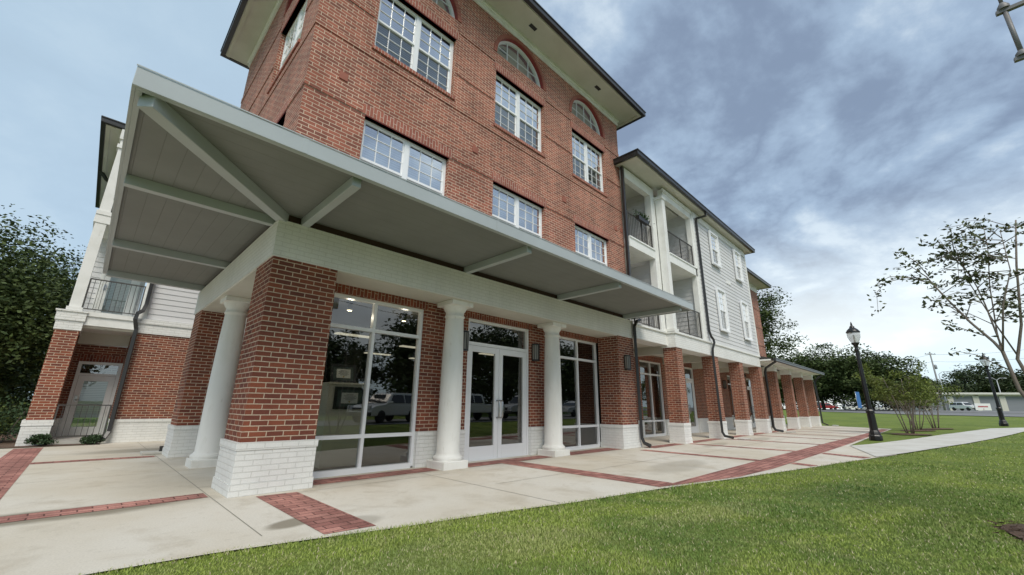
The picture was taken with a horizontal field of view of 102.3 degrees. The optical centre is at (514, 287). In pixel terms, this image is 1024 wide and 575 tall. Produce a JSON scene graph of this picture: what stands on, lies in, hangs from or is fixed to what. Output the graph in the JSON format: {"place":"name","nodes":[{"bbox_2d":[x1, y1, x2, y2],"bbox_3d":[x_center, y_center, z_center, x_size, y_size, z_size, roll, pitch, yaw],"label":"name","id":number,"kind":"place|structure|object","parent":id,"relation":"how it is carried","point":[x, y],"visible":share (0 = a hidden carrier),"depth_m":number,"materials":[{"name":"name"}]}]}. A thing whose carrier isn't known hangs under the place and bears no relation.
{"place":"outdoors","nodes":[
{"label":"outdoors","id":0,"kind":"place"},
{"bbox_2d":[0,424,895,574],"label":"plaza pavement","id":1,"kind":"structure","parent":0,"point":[89,542],"depth_m":5.18,"materials":[{"name":"concrete"}]},
{"bbox_2d":[140,450,161,454],"bbox_3d":[-7.880,3.587,8.972,0.318,0.056,0.360,-15,-22,43],"label":"splash block","id":2,"kind":"object","parent":1,"relation":"on","point":[150,452],"depth_m":8.90,"materials":[{"name":"concrete"}]},
{"bbox_2d":[17,435,837,535],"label":"pavement joints","id":3,"kind":"object","parent":1,"relation":"on","point":[344,486],"visible":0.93,"depth_m":5.96,"materials":[{"name":"grey"}]},
{"bbox_2d":[0,427,888,533],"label":"brick paving bands","id":4,"kind":"object","parent":1,"relation":"on","point":[321,517],"visible":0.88,"depth_m":6.57,"materials":[{"name":"red brick"}]},
{"bbox_2d":[0,400,1023,574],"bbox_3d":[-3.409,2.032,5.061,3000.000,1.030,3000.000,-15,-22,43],"label":"ground","id":5,"kind":"structure","parent":0,"point":[960,423],"depth_m":3.95,"materials":[{"name":"green plant"}]},
{"bbox_2d":[0,361,38,425],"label":"bush","id":6,"kind":"object","parent":5,"relation":"on","point":[22,391],"visible":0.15,"depth_m":17.18,"materials":[{"name":"green plant"}]},
{"bbox_2d":[0,204,88,418],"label":"oak tree","id":7,"kind":"object","parent":5,"relation":"on","point":[24,332],"visible":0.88,"depth_m":14.95,"materials":[{"name":"green plant"}]},
{"bbox_2d":[8,386,86,420],"bbox_3d":[-26.758,5.071,23.863,7.792,6.298,7.607,0,-16,3],"label":"bush","id":8,"kind":"object","parent":5,"relation":"on","point":[30,403],"depth_m":22.83,"materials":[{"name":"green plant"}]},
{"bbox_2d":[0,432,99,447],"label":"planting bed","id":9,"kind":"object","parent":5,"relation":"on","point":[9,443],"visible":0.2,"depth_m":10.60,"materials":[{"name":"brown soil"}]},
{"bbox_2d":[0,394,32,442],"bbox_3d":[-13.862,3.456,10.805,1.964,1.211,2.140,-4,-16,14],"label":"hedge","id":10,"kind":"object","parent":9,"relation":"on","point":[11,421],"visible":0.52,"depth_m":11.18,"materials":[{"name":"green plant"}]},
{"bbox_2d":[23,433,58,445],"bbox_3d":[-11.735,3.796,10.251,0.626,0.337,0.618,-15,-22,43],"label":"shrub","id":11,"kind":"object","parent":9,"relation":"on","point":[39,439],"visible":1,"depth_m":10.19,"materials":[{"name":"green plant"}]},
{"bbox_2d":[79,433,105,443],"bbox_3d":[-11.062,3.987,10.833,0.453,0.312,0.507,-15,-22,43],"label":"shrub","id":12,"kind":"object","parent":9,"relation":"on","point":[91,438],"visible":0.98,"depth_m":10.77,"materials":[{"name":"green plant"}]},
{"bbox_2d":[0,216,101,416],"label":"oak tree","id":13,"kind":"object","parent":5,"relation":"on","point":[73,273],"visible":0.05,"depth_m":20.82,"materials":[{"name":"green plant"}]},
{"bbox_2d":[15,0,827,497],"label":"apartment building","id":14,"kind":"structure","parent":5,"relation":"on","point":[421,214],"depth_m":9.23,"materials":[{"name":"red brick"}]},
{"bbox_2d":[314,382,363,468],"bbox_3d":[-3.298,2.557,7.772,0.540,1.465,0.800,-15,-22,43],"label":"display pedestal","id":15,"kind":"object","parent":14,"relation":"on","point":[335,452],"visible":0.55,"depth_m":7.52,"materials":[{"name":"beige laminate"}]},
{"bbox_2d":[330,363,356,382],"bbox_3d":[-3.288,1.661,7.954,0.500,0.360,0.025,16,-34,-43],"label":"framed certificate","id":16,"kind":"object","parent":15,"relation":"on","point":[342,373],"visible":0.98,"depth_m":7.94,"materials":[{"name":"black"}]},
{"bbox_2d":[332,387,363,408],"bbox_3d":[-3.085,2.074,7.740,0.025,0.400,0.580,-15,-22,43],"label":"framed certificate","id":17,"kind":"object","parent":15,"relation":"attached to","point":[348,397],"visible":0.92,"depth_m":7.71,"materials":[{"name":"black"}]},
{"bbox_2d":[356,366,364,381],"bbox_3d":[-3.108,1.750,8.242,0.224,0.347,0.255,-15,-22,43],"label":"tabletop easel","id":18,"kind":"object","parent":15,"relation":"on","point":[358,373],"visible":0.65,"depth_m":8.22,"materials":[{"name":"brown metal"}]},
{"bbox_2d":[313,293,423,477],"bbox_3d":[-2.523,1.669,7.257,0.130,2.925,1.890,-15,-22,43],"label":"window","id":19,"kind":"structure","parent":14,"relation":"in","point":[372,330],"depth_m":7.30,"materials":[{"name":"white metal"}]},
{"bbox_2d":[559,336,599,450],"bbox_3d":[1.774,2.905,11.413,0.130,2.925,1.800,-15,-22,43],"label":"window","id":20,"kind":"structure","parent":14,"relation":"in","point":[578,435],"depth_m":11.57,"materials":[{"name":"white metal"}]},
{"bbox_2d":[633,210,649,225],"bbox_3d":[4.457,-2.417,14.326,0.334,0.376,1.540,-15,-22,43],"label":"balcony planter","id":21,"kind":"object","parent":14,"relation":"hanging from","point":[642,219],"visible":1,"depth_m":14.17,"materials":[{"name":"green metal"}]},
{"bbox_2d":[639,360,665,436],"bbox_3d":[5.491,4.422,16.505,0.130,2.885,1.880,-15,-22,43],"label":"window","id":22,"kind":"structure","parent":14,"relation":"in","point":[649,374],"depth_m":16.71,"materials":[{"name":"white metal"}]},
{"bbox_2d":[727,375,735,428],"bbox_3d":[12.256,6.389,23.041,0.130,2.840,1.700,-15,-22,43],"label":"window","id":23,"kind":"structure","parent":14,"relation":"in","point":[727,375],"depth_m":23.06,"materials":[{"name":"white metal"}]},
{"bbox_2d":[757,286,807,355],"bbox_3d":[22.019,5.677,40.487,11.371,13.832,11.258,-15,-22,43],"label":"oak tree","id":24,"kind":"object","parent":5,"relation":"on","point":[766,313],"visible":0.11,"depth_m":38.23,"materials":[{"name":"green plant"}]},
{"bbox_2d":[766,348,814,409],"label":"oak tree","id":25,"kind":"object","parent":5,"relation":"on","point":[779,380],"visible":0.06,"depth_m":76.54,"materials":[{"name":"green plant"}]},
{"bbox_2d":[779,342,863,409],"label":"oak tree","id":26,"kind":"object","parent":5,"relation":"on","point":[825,389],"visible":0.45,"depth_m":72.89,"materials":[{"name":"green plant"}]},
{"bbox_2d":[817,403,837,408],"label":"parked car","id":27,"kind":"object","parent":5,"relation":"on","point":[827,405],"visible":0.39,"depth_m":110.98,"materials":[{"name":"red paint"}]},
{"bbox_2d":[842,404,859,408],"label":"parked car","id":28,"kind":"object","parent":5,"relation":"on","point":[850,406],"visible":0.3,"depth_m":113.12,"materials":[{"name":"white paint"}]},
{"bbox_2d":[855,392,861,409],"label":"feather banner","id":29,"kind":"object","parent":5,"relation":"on","point":[858,399],"visible":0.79,"depth_m":63.81,"materials":[{"name":"blue fabric"}]},
{"bbox_2d":[846,322,882,440],"bbox_3d":[13.447,3.521,15.905,0.460,4.460,0.460,-15,-22,43],"label":"street lamp","id":30,"kind":"object","parent":5,"relation":"on","point":[875,434],"visible":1,"depth_m":15.65,"materials":[{"name":"black metal"}]},
{"bbox_2d":[824,341,928,410],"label":"oak tree","id":31,"kind":"object","parent":5,"relation":"on","point":[876,363],"visible":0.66,"depth_m":67.96,"materials":[{"name":"green plant"}]},
{"bbox_2d":[852,360,935,433],"bbox_3d":[18.055,5.163,19.534,2.825,3.445,2.684,-15,-22,43],"label":"crape myrtle","id":32,"kind":"object","parent":5,"relation":"on","point":[914,388],"visible":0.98,"depth_m":19.22,"materials":[{"name":"green plant"}]},
{"bbox_2d":[868,377,942,429],"bbox_3d":[21.412,6.329,22.505,2.587,2.879,3.149,7,-17,-21],"label":"crape myrtle","id":33,"kind":"object","parent":5,"relation":"on","point":[916,405],"visible":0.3,"depth_m":22.19,"materials":[{"name":"green plant"}]},
{"bbox_2d":[890,433,931,434],"bbox_3d":[18.194,6.712,18.935,1.428,0.052,1.660,-15,-22,43],"label":"mulch ring","id":34,"kind":"object","parent":5,"relation":"on","point":[909,434],"visible":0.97,"depth_m":18.59,"materials":[{"name":"brown soil"}]},
{"bbox_2d":[878,367,947,410],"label":"oak tree","id":35,"kind":"object","parent":5,"relation":"on","point":[889,405],"visible":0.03,"depth_m":68.96,"materials":[{"name":"green plant"}]},
{"bbox_2d":[883,380,963,429],"bbox_3d":[23.959,6.703,23.788,2.660,2.823,2.951,1,-16,0],"label":"crape myrtle","id":36,"kind":"object","parent":5,"relation":"on","point":[935,390],"visible":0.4,"depth_m":23.24,"materials":[{"name":"green plant"}]},
{"bbox_2d":[925,352,945,409],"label":"utility pole","id":37,"kind":"object","parent":5,"relation":"on","point":[934,368],"visible":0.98,"depth_m":86.77,"materials":[{"name":"grey wood"}]},
{"bbox_2d":[851,428,1023,456],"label":"footpath","id":38,"kind":"structure","parent":5,"relation":"on","point":[907,445],"depth_m":14.69,"materials":[{"name":"concrete"}]},
{"bbox_2d":[923,428,953,428],"bbox_3d":[23.691,7.934,23.170,1.428,0.085,1.660,-15,-22,43],"label":"mulch ring","id":39,"kind":"object","parent":5,"relation":"on","point":[938,428],"visible":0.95,"depth_m":22.93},
{"bbox_2d":[867,213,1023,397],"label":"crape myrtle","id":40,"kind":"object","parent":5,"relation":"on","point":[1003,303],"visible":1,"depth_m":4.46,"materials":[{"name":"green plant"}]},
{"bbox_2d":[934,380,982,392],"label":"distant tree","id":41,"kind":"object","parent":5,"relation":"on","point":[965,388],"visible":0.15,"depth_m":105.78,"materials":[{"name":"green plant"}]},
{"bbox_2d":[916,392,1023,410],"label":"storage building","id":42,"kind":"structure","parent":5,"relation":"on","point":[1011,401],"depth_m":92.60,"materials":[{"name":"grey metal"}]},
{"bbox_2d":[930,396,949,409],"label":"roller door","id":43,"kind":"structure","parent":42,"relation":"in","point":[941,406],"depth_m":95.10,"materials":[{"name":"grey metal"}]},
{"bbox_2d":[953,396,975,410],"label":"roller door","id":44,"kind":"structure","parent":42,"relation":"in","point":[968,399],"depth_m":93.94,"materials":[{"name":"grey metal"}]},
{"bbox_2d":[978,396,1000,410],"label":"roller door","id":45,"kind":"structure","parent":42,"relation":"in","point":[983,399],"depth_m":92.62,"materials":[{"name":"grey metal"}]},
{"bbox_2d":[1005,396,1023,410],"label":"roller door","id":46,"kind":"structure","parent":42,"relation":"in","point":[1015,403],"depth_m":91.23,"materials":[{"name":"grey metal"}]},
{"bbox_2d":[938,362,1022,392],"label":"distant tree","id":47,"kind":"object","parent":5,"relation":"on","point":[970,373],"visible":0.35,"depth_m":116.34,"materials":[{"name":"green plant"}]},
{"bbox_2d":[974,403,991,410],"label":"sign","id":48,"kind":"object","parent":5,"relation":"on","point":[982,406],"visible":0.92,"depth_m":80.94,"materials":[{"name":"white paint"}]},
{"bbox_2d":[979,353,1008,425],"bbox_3d":[29.894,6.299,25.762,0.460,4.460,0.460,-15,-22,43],"label":"street lamp","id":49,"kind":"object","parent":5,"relation":"on","point":[1002,421],"visible":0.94,"depth_m":25.52,"materials":[{"name":"black metal"}]},
{"bbox_2d":[968,367,1023,392],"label":"distant tree","id":50,"kind":"object","parent":5,"relation":"on","point":[1004,386],"visible":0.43,"depth_m":111.43,"materials":[{"name":"green plant"}]},
{"bbox_2d":[987,519,1023,540],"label":"mulch ring","id":51,"kind":"object","parent":5,"relation":"on","point":[1017,529],"visible":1,"depth_m":3.97,"materials":[{"name":"brown soil"}]},
{"bbox_2d":[1002,369,1023,392],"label":"distant tree","id":52,"kind":"object","parent":5,"relation":"on","point":[1019,377],"visible":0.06,"depth_m":112.00,"materials":[{"name":"green plant"}]},
{"bbox_2d":[0,0,1023,409],"label":"sky","id":53,"kind":"structure","parent":0,"point":[829,136],"materials":[{"name":"blue"}]},
{"bbox_2d":[808,409,1023,416],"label":"road","id":54,"kind":"structure","parent":0,"point":[944,413],"depth_m":51.38,"materials":[{"name":"grey asphalt"}]},
{"bbox_2d":[949,402,977,410],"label":"parked car","id":55,"kind":"object","parent":54,"relation":"on","point":[961,406],"visible":0.8,"depth_m":86.61,"materials":[{"name":"white paint"}]},
{"bbox_2d":[840,409,1023,412],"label":"yard pavement","id":56,"kind":"structure","parent":0,"point":[952,411],"depth_m":62.08,"materials":[{"name":"concrete"}]},
{"bbox_2d":[938,371,950,409],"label":"road light","id":57,"kind":"object","parent":56,"relation":"on","point":[942,387],"visible":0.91,"depth_m":83.61,"materials":[{"name":"silver metal"}]},
{"bbox_2d":[995,0,1023,62],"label":"pole bracket","id":58,"kind":"object","parent":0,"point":[1004,9],"visible":1,"depth_m":3.89,"materials":[{"name":"grey metal"}]}
]}

